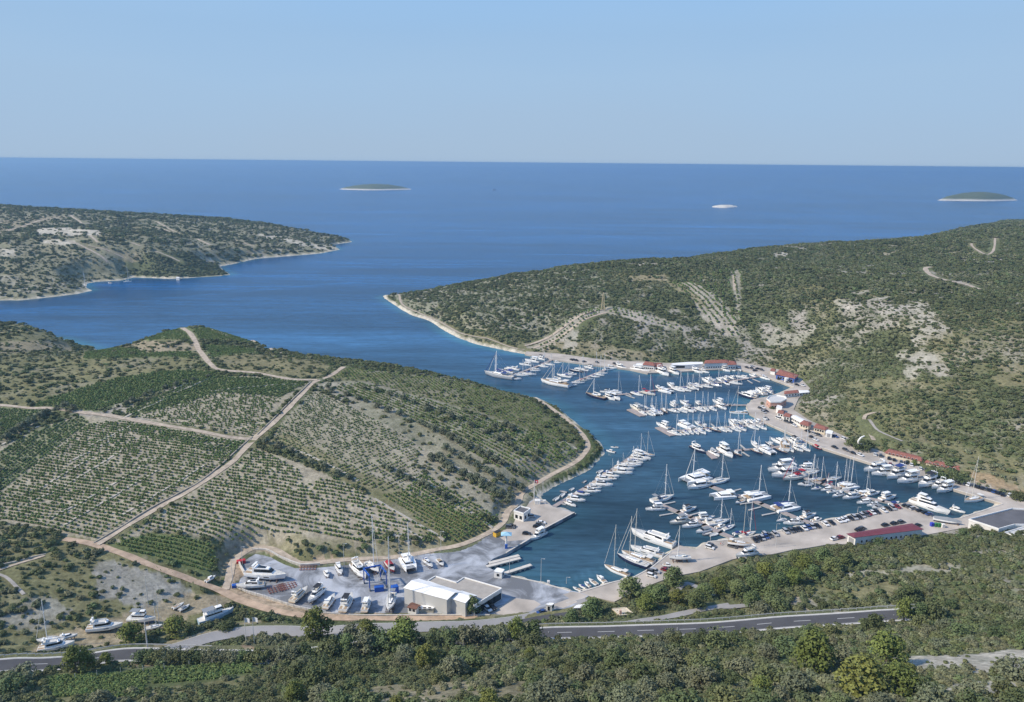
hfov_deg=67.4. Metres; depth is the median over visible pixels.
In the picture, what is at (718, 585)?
pine tree
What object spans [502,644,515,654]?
grey green bush
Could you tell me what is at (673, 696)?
holm oak
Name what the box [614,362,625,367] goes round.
motor yacht
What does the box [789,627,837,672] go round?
pine tree
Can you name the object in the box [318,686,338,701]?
holm oak
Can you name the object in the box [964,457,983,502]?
sailing yacht
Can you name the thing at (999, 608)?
holm oak
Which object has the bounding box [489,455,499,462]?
olive tree
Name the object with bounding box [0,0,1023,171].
sky
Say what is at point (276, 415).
drystone wall
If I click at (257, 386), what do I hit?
drystone wall
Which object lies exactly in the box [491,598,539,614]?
parking apron
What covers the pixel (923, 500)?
motor yacht
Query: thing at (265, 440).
olive tree
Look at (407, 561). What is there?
catamaran
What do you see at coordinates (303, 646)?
holm oak
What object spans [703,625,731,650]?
holm oak
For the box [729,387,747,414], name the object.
sailing yacht
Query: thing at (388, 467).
olive tree
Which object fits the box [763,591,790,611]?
holm oak
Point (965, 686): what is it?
grey green bush
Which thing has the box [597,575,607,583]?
motorboat
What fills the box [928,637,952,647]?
grey green bush
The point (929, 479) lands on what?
motor yacht
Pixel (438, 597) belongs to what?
hangar
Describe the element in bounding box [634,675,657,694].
grey green bush
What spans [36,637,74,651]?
motor yacht
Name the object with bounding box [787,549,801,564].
pine tree
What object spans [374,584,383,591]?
tank skid
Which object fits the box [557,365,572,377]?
sailing yacht
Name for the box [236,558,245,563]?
red container
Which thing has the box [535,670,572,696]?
grey green bush
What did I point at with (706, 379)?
motor yacht
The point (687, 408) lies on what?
motor yacht
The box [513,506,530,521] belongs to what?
fuel office
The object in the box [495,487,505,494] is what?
olive tree
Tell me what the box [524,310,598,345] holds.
terrace path
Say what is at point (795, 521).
motor yacht
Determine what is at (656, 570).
parked car
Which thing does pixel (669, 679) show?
grey green bush
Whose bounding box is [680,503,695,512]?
motor yacht
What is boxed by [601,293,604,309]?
lattice pylon
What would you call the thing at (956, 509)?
motor yacht
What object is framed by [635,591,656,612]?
pine tree
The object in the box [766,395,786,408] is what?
clubhouse
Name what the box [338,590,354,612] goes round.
motor yacht
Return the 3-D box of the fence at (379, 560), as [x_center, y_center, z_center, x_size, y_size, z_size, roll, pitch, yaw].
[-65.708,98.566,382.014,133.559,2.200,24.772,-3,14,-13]
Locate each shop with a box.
[777,410,784,417]
[783,413,791,420]
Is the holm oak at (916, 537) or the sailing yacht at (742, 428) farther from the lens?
the sailing yacht at (742, 428)
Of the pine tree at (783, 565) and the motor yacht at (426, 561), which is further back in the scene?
the motor yacht at (426, 561)
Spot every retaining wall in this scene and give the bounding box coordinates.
[237,587,310,610]
[239,561,244,573]
[252,548,319,565]
[323,612,489,615]
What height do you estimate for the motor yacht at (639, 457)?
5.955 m
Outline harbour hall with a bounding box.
[671,362,702,368]
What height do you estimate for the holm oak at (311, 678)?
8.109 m
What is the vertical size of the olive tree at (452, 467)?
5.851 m
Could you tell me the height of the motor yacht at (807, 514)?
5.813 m
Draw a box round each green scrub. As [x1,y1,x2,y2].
[0,203,1023,491]
[0,431,1023,701]
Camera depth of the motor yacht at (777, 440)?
540.00 m
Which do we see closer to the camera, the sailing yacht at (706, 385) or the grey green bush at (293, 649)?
the grey green bush at (293, 649)
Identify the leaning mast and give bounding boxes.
[144,622,147,646]
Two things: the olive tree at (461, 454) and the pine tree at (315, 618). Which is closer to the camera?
the pine tree at (315, 618)
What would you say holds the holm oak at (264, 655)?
on the terrain
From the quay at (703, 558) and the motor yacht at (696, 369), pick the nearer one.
the quay at (703, 558)
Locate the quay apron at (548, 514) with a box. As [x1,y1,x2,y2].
[499,498,572,540]
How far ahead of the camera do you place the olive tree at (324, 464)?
438.42 m
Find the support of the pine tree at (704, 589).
on the terrain
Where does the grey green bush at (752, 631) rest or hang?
on the terrain
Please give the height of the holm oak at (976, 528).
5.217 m
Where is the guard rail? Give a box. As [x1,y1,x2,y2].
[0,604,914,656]
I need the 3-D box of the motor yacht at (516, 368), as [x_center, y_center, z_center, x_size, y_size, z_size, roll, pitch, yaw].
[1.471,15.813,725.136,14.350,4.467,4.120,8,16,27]
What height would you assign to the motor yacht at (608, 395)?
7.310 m
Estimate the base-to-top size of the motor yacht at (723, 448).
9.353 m
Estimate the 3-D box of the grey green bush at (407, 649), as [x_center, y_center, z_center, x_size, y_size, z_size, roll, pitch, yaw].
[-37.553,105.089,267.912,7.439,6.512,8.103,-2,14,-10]
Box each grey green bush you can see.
[4,660,37,679]
[85,689,114,701]
[158,646,177,663]
[197,647,215,663]
[201,647,222,663]
[215,649,229,662]
[222,648,242,663]
[268,647,280,661]
[273,645,292,661]
[285,643,303,660]
[293,655,311,663]
[306,681,334,699]
[313,697,326,701]
[339,621,359,638]
[352,630,378,656]
[388,651,410,666]
[395,643,414,657]
[437,654,470,677]
[457,622,487,646]
[477,626,497,647]
[480,678,499,688]
[495,625,510,641]
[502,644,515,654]
[521,680,558,701]
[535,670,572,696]
[542,667,562,679]
[555,692,576,701]
[568,661,598,683]
[583,683,608,701]
[603,641,622,653]
[604,683,643,701]
[614,667,632,682]
[614,694,641,701]
[632,639,662,657]
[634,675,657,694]
[641,691,659,701]
[652,633,669,643]
[654,671,680,691]
[655,645,684,664]
[657,657,678,674]
[661,628,677,636]
[675,666,692,679]
[685,663,722,692]
[723,654,757,675]
[745,600,774,614]
[745,628,762,638]
[753,641,775,651]
[756,644,780,660]
[771,685,790,700]
[780,669,816,693]
[829,644,854,667]
[863,691,896,701]
[913,681,958,701]
[920,623,938,633]
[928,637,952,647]
[934,617,954,629]
[954,683,994,701]
[957,678,990,693]
[993,653,1023,681]
[1004,606,1023,619]
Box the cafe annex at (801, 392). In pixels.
[798,390,808,395]
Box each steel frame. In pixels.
[266,583,286,593]
[277,580,296,590]
[299,565,316,569]
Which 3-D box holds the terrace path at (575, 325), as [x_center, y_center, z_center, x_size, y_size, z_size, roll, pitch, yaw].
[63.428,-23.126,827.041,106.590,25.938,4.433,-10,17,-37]
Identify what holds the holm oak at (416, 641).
on the terrain
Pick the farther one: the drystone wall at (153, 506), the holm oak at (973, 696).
the drystone wall at (153, 506)
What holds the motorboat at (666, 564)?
on the quay at (703, 558)
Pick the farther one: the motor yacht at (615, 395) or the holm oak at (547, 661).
the motor yacht at (615, 395)
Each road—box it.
[0,610,918,670]
[166,598,586,648]
[629,603,729,620]
[676,582,749,608]
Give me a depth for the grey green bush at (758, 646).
247.65 m
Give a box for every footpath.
[0,555,44,569]
[0,573,25,594]
[862,412,875,439]
[868,419,902,440]
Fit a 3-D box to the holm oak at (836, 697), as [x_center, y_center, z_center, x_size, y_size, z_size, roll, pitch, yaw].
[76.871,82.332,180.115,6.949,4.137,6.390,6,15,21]
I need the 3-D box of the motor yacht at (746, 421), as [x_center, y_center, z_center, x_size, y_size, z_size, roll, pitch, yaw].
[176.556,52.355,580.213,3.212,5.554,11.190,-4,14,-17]
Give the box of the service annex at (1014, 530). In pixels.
[1005,526,1023,535]
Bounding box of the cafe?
[784,390,798,396]
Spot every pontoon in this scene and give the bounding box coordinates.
[513,359,551,374]
[552,456,631,506]
[578,370,605,379]
[602,376,759,398]
[627,404,746,416]
[655,423,764,435]
[659,501,733,537]
[705,441,807,459]
[708,485,813,523]
[802,477,899,503]
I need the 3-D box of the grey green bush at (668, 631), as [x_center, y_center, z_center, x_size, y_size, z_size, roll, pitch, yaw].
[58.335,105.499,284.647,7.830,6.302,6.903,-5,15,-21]
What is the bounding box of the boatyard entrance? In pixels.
[554,592,586,607]
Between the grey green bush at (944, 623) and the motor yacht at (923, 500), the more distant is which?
the motor yacht at (923, 500)
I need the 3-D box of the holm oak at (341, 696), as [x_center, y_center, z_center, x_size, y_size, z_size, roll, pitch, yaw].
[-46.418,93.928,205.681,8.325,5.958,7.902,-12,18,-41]
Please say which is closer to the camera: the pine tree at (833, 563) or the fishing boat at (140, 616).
the fishing boat at (140, 616)
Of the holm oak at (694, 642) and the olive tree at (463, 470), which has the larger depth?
the olive tree at (463, 470)
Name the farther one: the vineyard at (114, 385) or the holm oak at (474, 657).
the vineyard at (114, 385)
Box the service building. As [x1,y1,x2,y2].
[968,508,1023,531]
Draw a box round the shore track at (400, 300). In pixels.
[397,294,524,349]
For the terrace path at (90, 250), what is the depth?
1286.13 m
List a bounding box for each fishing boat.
[126,605,154,624]
[197,597,233,624]
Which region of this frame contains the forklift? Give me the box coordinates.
[493,529,501,537]
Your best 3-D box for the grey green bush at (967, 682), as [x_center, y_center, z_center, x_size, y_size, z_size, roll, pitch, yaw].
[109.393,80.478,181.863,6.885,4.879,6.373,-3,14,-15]
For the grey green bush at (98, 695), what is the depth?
231.01 m
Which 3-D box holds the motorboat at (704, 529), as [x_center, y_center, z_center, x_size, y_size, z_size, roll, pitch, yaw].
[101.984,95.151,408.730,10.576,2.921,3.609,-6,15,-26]
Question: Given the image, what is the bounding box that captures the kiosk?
[545,603,554,610]
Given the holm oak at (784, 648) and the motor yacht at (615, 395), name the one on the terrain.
the holm oak at (784, 648)
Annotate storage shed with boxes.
[847,523,923,545]
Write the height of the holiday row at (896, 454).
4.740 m
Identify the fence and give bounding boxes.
[231,583,354,613]
[243,525,504,566]
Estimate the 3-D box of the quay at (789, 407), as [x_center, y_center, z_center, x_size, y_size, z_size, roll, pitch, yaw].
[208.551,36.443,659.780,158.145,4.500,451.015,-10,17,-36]
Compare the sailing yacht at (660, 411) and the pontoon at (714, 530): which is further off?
the sailing yacht at (660, 411)
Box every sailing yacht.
[36,600,64,642]
[144,603,162,630]
[364,521,378,574]
[385,537,396,611]
[484,351,515,379]
[489,354,500,371]
[514,365,527,376]
[522,359,535,375]
[541,365,571,387]
[546,366,565,381]
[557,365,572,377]
[572,369,584,383]
[586,378,606,399]
[590,352,599,377]
[594,358,603,375]
[604,531,629,576]
[617,517,650,569]
[622,448,640,466]
[622,514,655,564]
[629,448,642,463]
[630,375,642,396]
[638,396,646,415]
[641,376,654,395]
[644,431,654,456]
[646,401,653,415]
[650,465,673,503]
[656,396,662,414]
[658,475,670,501]
[660,398,667,413]
[667,415,681,435]
[668,395,679,412]
[669,527,690,562]
[671,374,684,391]
[677,396,686,412]
[680,375,690,391]
[682,417,688,434]
[686,375,695,389]
[688,421,693,434]
[693,373,702,387]
[694,395,705,411]
[694,419,698,434]
[695,417,705,434]
[701,374,712,387]
[706,498,729,525]
[708,396,716,410]
[708,412,720,432]
[708,454,729,484]
[711,369,721,386]
[718,414,726,432]
[722,508,734,530]
[724,412,731,432]
[728,507,752,548]
[729,374,741,384]
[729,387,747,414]
[730,412,740,431]
[731,431,741,456]
[736,412,745,431]
[739,500,755,536]
[746,413,758,429]
[750,436,762,454]
[751,427,759,447]
[756,417,766,429]
[775,432,786,453]
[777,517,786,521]
[780,424,789,451]
[783,458,807,480]
[798,429,805,444]
[799,431,810,451]
[802,454,818,474]
[808,454,819,480]
[811,464,821,489]
[813,457,825,481]
[826,462,841,480]
[827,467,839,492]
[840,457,851,491]
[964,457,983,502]
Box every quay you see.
[525,351,1013,503]
[581,499,1023,601]
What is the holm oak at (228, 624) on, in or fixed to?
on the terrain
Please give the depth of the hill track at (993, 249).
1090.45 m
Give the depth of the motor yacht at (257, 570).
353.79 m
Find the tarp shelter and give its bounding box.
[391,584,398,592]
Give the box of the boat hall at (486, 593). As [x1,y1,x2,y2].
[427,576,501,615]
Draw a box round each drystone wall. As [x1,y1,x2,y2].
[4,553,45,564]
[25,450,121,505]
[41,456,94,487]
[47,450,167,519]
[64,504,100,524]
[69,441,109,461]
[88,426,128,445]
[91,470,157,507]
[93,437,251,542]
[122,465,204,514]
[123,378,208,417]
[212,383,300,391]
[257,381,310,434]
[294,448,358,480]
[350,514,409,543]
[354,505,425,541]
[373,498,444,540]
[391,466,442,491]
[448,500,493,527]
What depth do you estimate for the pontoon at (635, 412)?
608.79 m
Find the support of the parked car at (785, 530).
on the quay at (703, 558)
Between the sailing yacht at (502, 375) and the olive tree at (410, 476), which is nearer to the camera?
the olive tree at (410, 476)
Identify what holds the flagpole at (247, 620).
on the terrain
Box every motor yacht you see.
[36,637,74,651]
[60,632,77,639]
[84,617,122,632]
[236,577,266,590]
[242,561,285,582]
[288,585,307,603]
[308,580,326,603]
[322,593,335,609]
[334,562,343,575]
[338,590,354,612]
[349,556,367,579]
[361,595,371,612]
[422,557,432,568]
[501,366,514,373]
[508,366,520,370]
[519,360,532,365]
[525,356,539,362]
[530,526,547,540]
[538,354,545,360]
[564,499,575,506]
[566,493,584,501]
[569,367,582,372]
[583,486,600,492]
[584,364,594,368]
[588,484,601,488]
[591,478,612,486]
[595,474,611,480]
[602,470,618,477]
[603,391,614,400]
[608,390,619,400]
[612,466,632,474]
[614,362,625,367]
[614,461,633,470]
[624,458,641,463]
[630,364,649,370]
[630,402,642,410]
[630,447,650,459]
[630,454,646,460]
[631,528,677,548]
[631,544,664,557]
[645,502,665,510]
[655,364,668,375]
[656,420,671,429]
[667,382,675,386]
[668,363,678,374]
[670,513,690,524]
[680,400,690,405]
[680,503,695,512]
[682,404,693,412]
[682,519,701,527]
[688,477,711,489]
[689,441,704,453]
[690,365,702,373]
[695,512,714,519]
[702,376,713,382]
[702,517,715,522]
[708,448,719,456]
[713,397,725,404]
[716,400,726,409]
[716,441,732,457]
[721,365,729,371]
[728,418,738,426]
[736,375,748,377]
[736,544,759,557]
[737,390,757,399]
[741,419,750,424]
[755,386,767,395]
[760,374,769,379]
[768,458,796,471]
[771,437,783,443]
[772,462,800,477]
[783,517,803,524]
[786,435,801,444]
[792,443,802,451]
[797,462,815,470]
[799,509,815,518]
[821,485,832,490]
[832,490,844,497]
[843,489,860,499]
[857,497,872,503]
[864,457,885,471]
[864,488,879,496]
[867,501,878,506]
[871,464,892,475]
[878,491,895,500]
[887,461,907,479]
[897,469,921,483]
[907,492,949,514]
[918,470,937,487]
[932,476,945,488]
[937,478,955,492]
[949,504,964,512]
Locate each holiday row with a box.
[884,449,922,463]
[924,460,959,470]
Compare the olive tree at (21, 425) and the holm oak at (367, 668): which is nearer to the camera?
the holm oak at (367, 668)
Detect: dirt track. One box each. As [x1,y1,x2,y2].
[0,404,251,439]
[61,537,478,620]
[97,367,344,544]
[181,327,316,379]
[222,398,590,588]
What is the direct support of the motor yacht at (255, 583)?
on the boatyard paving
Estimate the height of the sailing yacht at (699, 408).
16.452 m
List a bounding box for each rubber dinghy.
[702,531,712,535]
[708,533,718,536]
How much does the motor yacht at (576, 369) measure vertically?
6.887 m
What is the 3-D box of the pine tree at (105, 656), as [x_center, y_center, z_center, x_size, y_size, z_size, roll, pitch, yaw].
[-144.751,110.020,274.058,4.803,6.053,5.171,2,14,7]
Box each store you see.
[419,605,434,612]
[791,415,806,425]
[825,430,832,437]
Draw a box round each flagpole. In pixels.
[244,618,249,637]
[252,617,257,642]
[534,480,537,500]
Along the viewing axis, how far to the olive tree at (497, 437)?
500.06 m
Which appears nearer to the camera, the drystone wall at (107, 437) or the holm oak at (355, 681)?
the holm oak at (355, 681)
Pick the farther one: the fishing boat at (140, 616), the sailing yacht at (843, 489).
the sailing yacht at (843, 489)
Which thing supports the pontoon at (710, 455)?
on the sea
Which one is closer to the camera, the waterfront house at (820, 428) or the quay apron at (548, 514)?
the quay apron at (548, 514)
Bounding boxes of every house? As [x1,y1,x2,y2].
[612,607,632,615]
[643,361,655,369]
[654,362,662,369]
[776,405,781,412]
[799,420,811,429]
[813,423,828,434]
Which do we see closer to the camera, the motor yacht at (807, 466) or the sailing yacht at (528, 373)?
the motor yacht at (807, 466)
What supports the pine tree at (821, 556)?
on the terrain
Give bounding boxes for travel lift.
[363,564,387,590]
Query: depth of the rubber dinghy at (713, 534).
404.41 m
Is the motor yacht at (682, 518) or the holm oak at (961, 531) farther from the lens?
the motor yacht at (682, 518)
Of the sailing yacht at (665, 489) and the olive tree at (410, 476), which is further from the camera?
the sailing yacht at (665, 489)
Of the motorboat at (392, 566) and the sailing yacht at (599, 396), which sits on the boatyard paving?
the motorboat at (392, 566)
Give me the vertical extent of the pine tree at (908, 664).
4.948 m
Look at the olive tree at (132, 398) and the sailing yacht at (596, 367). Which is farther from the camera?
the sailing yacht at (596, 367)
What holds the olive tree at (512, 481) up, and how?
on the terrain
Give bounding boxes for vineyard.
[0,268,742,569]
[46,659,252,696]
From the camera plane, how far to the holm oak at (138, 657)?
275.06 m
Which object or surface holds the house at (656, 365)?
on the quay at (789, 407)
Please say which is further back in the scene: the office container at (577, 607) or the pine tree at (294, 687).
the office container at (577, 607)
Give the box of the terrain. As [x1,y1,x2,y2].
[0,206,1023,701]
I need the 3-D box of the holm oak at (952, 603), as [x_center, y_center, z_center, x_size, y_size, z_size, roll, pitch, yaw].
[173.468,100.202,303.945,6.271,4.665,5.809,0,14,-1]
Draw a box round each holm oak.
[0,671,28,695]
[130,648,150,664]
[142,647,158,663]
[148,646,168,664]
[164,645,186,665]
[179,646,197,664]
[188,648,204,664]
[216,619,235,632]
[235,648,252,663]
[243,646,266,665]
[252,645,274,665]
[282,660,315,681]
[292,641,310,659]
[298,662,330,689]
[303,644,318,659]
[309,651,334,667]
[315,634,344,658]
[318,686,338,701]
[325,658,344,674]
[327,686,353,701]
[328,664,349,683]
[341,646,361,660]
[342,657,369,674]
[346,674,362,685]
[349,685,387,701]
[360,662,379,673]
[363,626,395,655]
[381,628,406,652]
[404,631,426,650]
[413,645,420,655]
[424,630,442,646]
[427,669,446,683]
[431,644,442,657]
[438,625,460,648]
[448,644,474,658]
[455,689,473,701]
[458,648,486,670]
[461,694,480,701]
[512,668,526,680]
[516,628,545,646]
[522,667,542,681]
[524,652,535,660]
[524,673,542,688]
[537,658,555,669]
[544,647,563,658]
[552,656,565,664]
[562,661,578,673]
[569,681,583,689]
[571,646,599,664]
[596,641,607,649]
[602,645,629,666]
[624,661,639,671]
[628,656,662,682]
[656,687,671,696]
[658,689,703,701]
[666,631,683,643]
[666,641,686,659]
[679,633,700,648]
[686,649,710,664]
[687,652,722,677]
[692,628,710,645]
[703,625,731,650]
[706,659,723,668]
[706,681,725,696]
[706,684,752,701]
[715,672,737,685]
[723,631,739,641]
[724,669,739,681]
[742,684,784,701]
[747,661,785,683]
[762,630,786,645]
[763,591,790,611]
[772,634,799,656]
[795,623,826,637]
[817,600,828,609]
[820,622,840,635]
[824,690,852,701]
[844,436,860,446]
[853,439,876,452]
[860,612,886,629]
[871,536,885,544]
[895,582,922,603]
[908,534,922,540]
[910,613,933,628]
[914,674,939,691]
[922,597,949,620]
[925,467,938,474]
[931,629,946,638]
[936,471,949,479]
[942,599,958,609]
[946,471,958,483]
[946,619,971,636]
[954,687,993,701]
[955,475,968,484]
[957,528,970,535]
[970,524,982,532]
[984,623,1006,638]
[990,679,1022,699]
[992,602,1008,612]
[999,686,1023,701]
[1009,490,1023,501]
[1013,619,1023,628]
[1015,629,1023,643]
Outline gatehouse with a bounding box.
[407,602,420,613]
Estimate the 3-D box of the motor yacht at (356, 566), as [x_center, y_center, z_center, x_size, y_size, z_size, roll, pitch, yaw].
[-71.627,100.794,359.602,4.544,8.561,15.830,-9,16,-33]
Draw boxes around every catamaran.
[398,522,416,572]
[614,376,621,393]
[650,400,660,415]
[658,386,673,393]
[677,419,696,429]
[679,446,712,485]
[709,489,736,499]
[741,465,770,501]
[759,439,776,454]
[770,481,800,513]
[838,455,859,489]
[858,465,869,495]
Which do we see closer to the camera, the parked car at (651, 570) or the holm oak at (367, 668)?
the holm oak at (367, 668)
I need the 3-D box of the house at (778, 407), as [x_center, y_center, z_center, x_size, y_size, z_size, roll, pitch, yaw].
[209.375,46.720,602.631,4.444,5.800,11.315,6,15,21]
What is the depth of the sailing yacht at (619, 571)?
366.06 m
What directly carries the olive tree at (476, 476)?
on the terrain
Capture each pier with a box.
[485,557,520,567]
[489,554,519,563]
[504,564,531,574]
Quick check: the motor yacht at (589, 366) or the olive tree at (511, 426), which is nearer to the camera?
the olive tree at (511, 426)
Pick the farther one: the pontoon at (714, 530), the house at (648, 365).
the house at (648, 365)
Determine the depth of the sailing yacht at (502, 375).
696.75 m
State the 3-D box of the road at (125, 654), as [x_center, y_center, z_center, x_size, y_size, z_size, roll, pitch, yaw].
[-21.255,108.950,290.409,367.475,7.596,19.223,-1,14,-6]
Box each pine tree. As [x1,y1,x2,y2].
[60,644,89,673]
[80,649,97,671]
[98,651,113,666]
[114,620,149,643]
[161,614,191,639]
[283,679,305,701]
[300,605,335,640]
[336,633,360,653]
[357,617,379,636]
[383,615,419,650]
[388,693,405,701]
[415,643,439,668]
[467,594,480,614]
[478,687,499,701]
[505,615,528,640]
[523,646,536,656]
[526,619,544,637]
[562,608,581,622]
[580,596,605,617]
[617,575,645,598]
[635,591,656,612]
[641,584,657,594]
[649,582,669,602]
[663,566,684,588]
[667,588,688,605]
[684,588,707,609]
[696,581,715,600]
[709,577,726,595]
[719,569,734,583]
[726,578,748,595]
[737,563,753,578]
[742,590,762,607]
[745,573,767,594]
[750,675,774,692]
[756,561,775,577]
[761,584,780,597]
[768,570,789,587]
[773,559,791,574]
[783,566,804,585]
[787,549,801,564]
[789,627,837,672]
[793,553,814,569]
[803,564,821,580]
[814,547,831,560]
[822,556,843,572]
[832,652,893,697]
[835,551,853,566]
[865,630,912,667]
[880,661,920,696]
[894,596,915,621]
[896,662,916,674]
[911,601,931,615]
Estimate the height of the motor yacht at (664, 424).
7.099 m
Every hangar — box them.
[404,579,461,613]
[451,591,477,616]
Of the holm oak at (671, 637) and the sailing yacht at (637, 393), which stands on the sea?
the sailing yacht at (637, 393)
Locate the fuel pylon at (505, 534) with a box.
[501,532,511,548]
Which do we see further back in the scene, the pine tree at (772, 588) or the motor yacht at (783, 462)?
the motor yacht at (783, 462)
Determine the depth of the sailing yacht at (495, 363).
706.80 m
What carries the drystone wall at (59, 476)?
on the terrain
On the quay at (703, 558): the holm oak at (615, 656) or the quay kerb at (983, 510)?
the quay kerb at (983, 510)
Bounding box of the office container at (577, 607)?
[573,604,585,610]
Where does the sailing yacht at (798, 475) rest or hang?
on the sea
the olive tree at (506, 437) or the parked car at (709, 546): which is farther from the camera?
the olive tree at (506, 437)
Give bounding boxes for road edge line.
[0,619,901,670]
[3,610,885,659]
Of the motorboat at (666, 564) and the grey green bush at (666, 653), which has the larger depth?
the motorboat at (666, 564)
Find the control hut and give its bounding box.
[494,568,504,578]
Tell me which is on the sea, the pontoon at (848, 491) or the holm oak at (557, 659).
the pontoon at (848, 491)
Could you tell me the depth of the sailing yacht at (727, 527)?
411.98 m
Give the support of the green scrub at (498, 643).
on the terrain
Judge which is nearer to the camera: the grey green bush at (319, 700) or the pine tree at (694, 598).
the grey green bush at (319, 700)
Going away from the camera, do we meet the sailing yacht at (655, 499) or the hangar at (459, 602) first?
the hangar at (459, 602)
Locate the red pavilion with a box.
[770,368,775,374]
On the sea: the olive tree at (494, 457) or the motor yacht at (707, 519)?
the motor yacht at (707, 519)
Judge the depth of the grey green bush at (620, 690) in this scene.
187.63 m
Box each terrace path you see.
[69,241,106,261]
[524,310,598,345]
[532,312,607,347]
[732,275,736,289]
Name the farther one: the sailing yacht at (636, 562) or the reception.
the reception
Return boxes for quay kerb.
[504,574,570,590]
[506,512,574,552]
[580,551,670,592]
[708,507,883,541]
[768,423,1000,502]
[960,503,1002,517]
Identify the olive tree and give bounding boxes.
[1,432,11,439]
[6,426,19,434]
[15,422,25,429]
[20,416,32,426]
[34,411,46,418]
[41,408,51,413]
[58,400,69,408]
[65,404,77,411]
[128,396,135,402]
[261,437,270,443]
[275,441,284,447]
[320,461,328,466]
[334,468,342,474]
[344,473,352,479]
[373,402,382,407]
[385,464,394,469]
[394,468,404,475]
[396,409,403,415]
[399,394,407,399]
[404,474,414,479]
[417,478,425,484]
[423,402,432,407]
[423,481,430,487]
[427,452,436,459]
[430,425,438,431]
[432,451,446,460]
[433,487,441,494]
[437,406,444,411]
[438,457,449,463]
[439,428,446,433]
[441,442,450,449]
[441,460,451,468]
[441,491,449,499]
[447,447,456,453]
[447,464,457,471]
[448,432,457,438]
[454,436,463,442]
[456,451,465,458]
[459,468,467,475]
[463,441,473,448]
[463,455,472,462]
[465,472,472,480]
[472,460,481,466]
[472,472,482,482]
[477,449,485,454]
[478,477,488,486]
[482,450,493,458]
[485,481,494,489]
[486,467,494,474]
[488,486,498,492]
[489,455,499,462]
[490,422,498,428]
[493,434,500,439]
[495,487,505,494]
[497,459,506,464]
[497,472,505,479]
[501,433,511,440]
[502,419,508,425]
[503,491,515,501]
[505,440,514,445]
[508,423,516,430]
[509,478,516,484]
[517,466,527,474]
[517,483,526,490]
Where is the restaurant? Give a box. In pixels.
[776,369,798,382]
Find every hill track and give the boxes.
[0,217,55,232]
[923,267,979,288]
[970,238,995,253]
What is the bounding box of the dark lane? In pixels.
[521,612,566,622]
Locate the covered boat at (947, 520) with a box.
[933,516,961,525]
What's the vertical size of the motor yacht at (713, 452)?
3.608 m
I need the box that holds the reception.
[704,360,728,368]
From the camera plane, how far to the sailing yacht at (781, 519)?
421.42 m
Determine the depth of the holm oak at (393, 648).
276.86 m
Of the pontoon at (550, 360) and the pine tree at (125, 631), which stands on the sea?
the pontoon at (550, 360)
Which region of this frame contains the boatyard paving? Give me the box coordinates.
[239,497,587,613]
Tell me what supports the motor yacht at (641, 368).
on the sea
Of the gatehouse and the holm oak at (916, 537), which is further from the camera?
the holm oak at (916, 537)
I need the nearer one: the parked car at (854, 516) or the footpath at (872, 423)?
the parked car at (854, 516)
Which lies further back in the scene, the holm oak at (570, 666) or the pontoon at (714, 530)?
the pontoon at (714, 530)
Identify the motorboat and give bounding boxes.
[171,602,183,609]
[178,604,189,611]
[204,575,214,582]
[323,570,329,577]
[383,560,395,572]
[436,558,443,566]
[575,490,589,495]
[589,578,598,585]
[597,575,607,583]
[662,562,672,567]
[696,526,712,533]
[714,523,724,528]
[732,531,741,535]
[735,499,745,503]
[798,481,812,485]
[810,517,821,521]
[812,444,820,449]
[872,504,883,508]
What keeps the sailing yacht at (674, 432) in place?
on the sea
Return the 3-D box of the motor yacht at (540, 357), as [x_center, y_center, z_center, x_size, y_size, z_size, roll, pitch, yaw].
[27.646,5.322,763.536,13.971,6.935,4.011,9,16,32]
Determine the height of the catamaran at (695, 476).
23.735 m
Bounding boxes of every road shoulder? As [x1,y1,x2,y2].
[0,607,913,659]
[0,619,911,671]
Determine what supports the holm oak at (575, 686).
on the terrain
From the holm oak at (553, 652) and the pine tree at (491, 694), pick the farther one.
the holm oak at (553, 652)
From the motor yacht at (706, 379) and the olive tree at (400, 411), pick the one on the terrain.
the olive tree at (400, 411)
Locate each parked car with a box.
[484,604,492,611]
[488,603,496,609]
[505,524,514,528]
[522,531,530,534]
[536,608,546,612]
[646,568,656,573]
[646,571,656,577]
[651,567,660,573]
[705,544,714,549]
[771,530,778,536]
[781,527,789,533]
[787,526,794,532]
[851,513,858,519]
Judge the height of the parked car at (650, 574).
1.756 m
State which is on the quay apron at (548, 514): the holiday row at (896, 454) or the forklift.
the forklift
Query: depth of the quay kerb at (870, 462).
512.11 m
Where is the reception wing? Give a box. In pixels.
[727,360,736,368]
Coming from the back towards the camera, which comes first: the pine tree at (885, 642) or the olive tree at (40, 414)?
the olive tree at (40, 414)
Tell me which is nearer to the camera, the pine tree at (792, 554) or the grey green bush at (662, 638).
the grey green bush at (662, 638)
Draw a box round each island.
[342,184,408,189]
[712,205,736,207]
[940,192,1015,200]
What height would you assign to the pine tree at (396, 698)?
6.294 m
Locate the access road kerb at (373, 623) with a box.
[164,598,582,646]
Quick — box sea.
[0,162,1023,591]
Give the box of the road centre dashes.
[44,617,853,663]
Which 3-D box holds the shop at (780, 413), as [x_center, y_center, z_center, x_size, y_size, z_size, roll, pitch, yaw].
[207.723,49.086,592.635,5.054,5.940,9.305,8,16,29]
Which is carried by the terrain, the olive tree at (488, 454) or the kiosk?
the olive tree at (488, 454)
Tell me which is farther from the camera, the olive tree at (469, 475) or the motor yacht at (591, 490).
the motor yacht at (591, 490)
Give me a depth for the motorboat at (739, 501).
443.90 m
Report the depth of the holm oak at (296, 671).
246.45 m
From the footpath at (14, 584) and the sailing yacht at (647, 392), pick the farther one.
the sailing yacht at (647, 392)

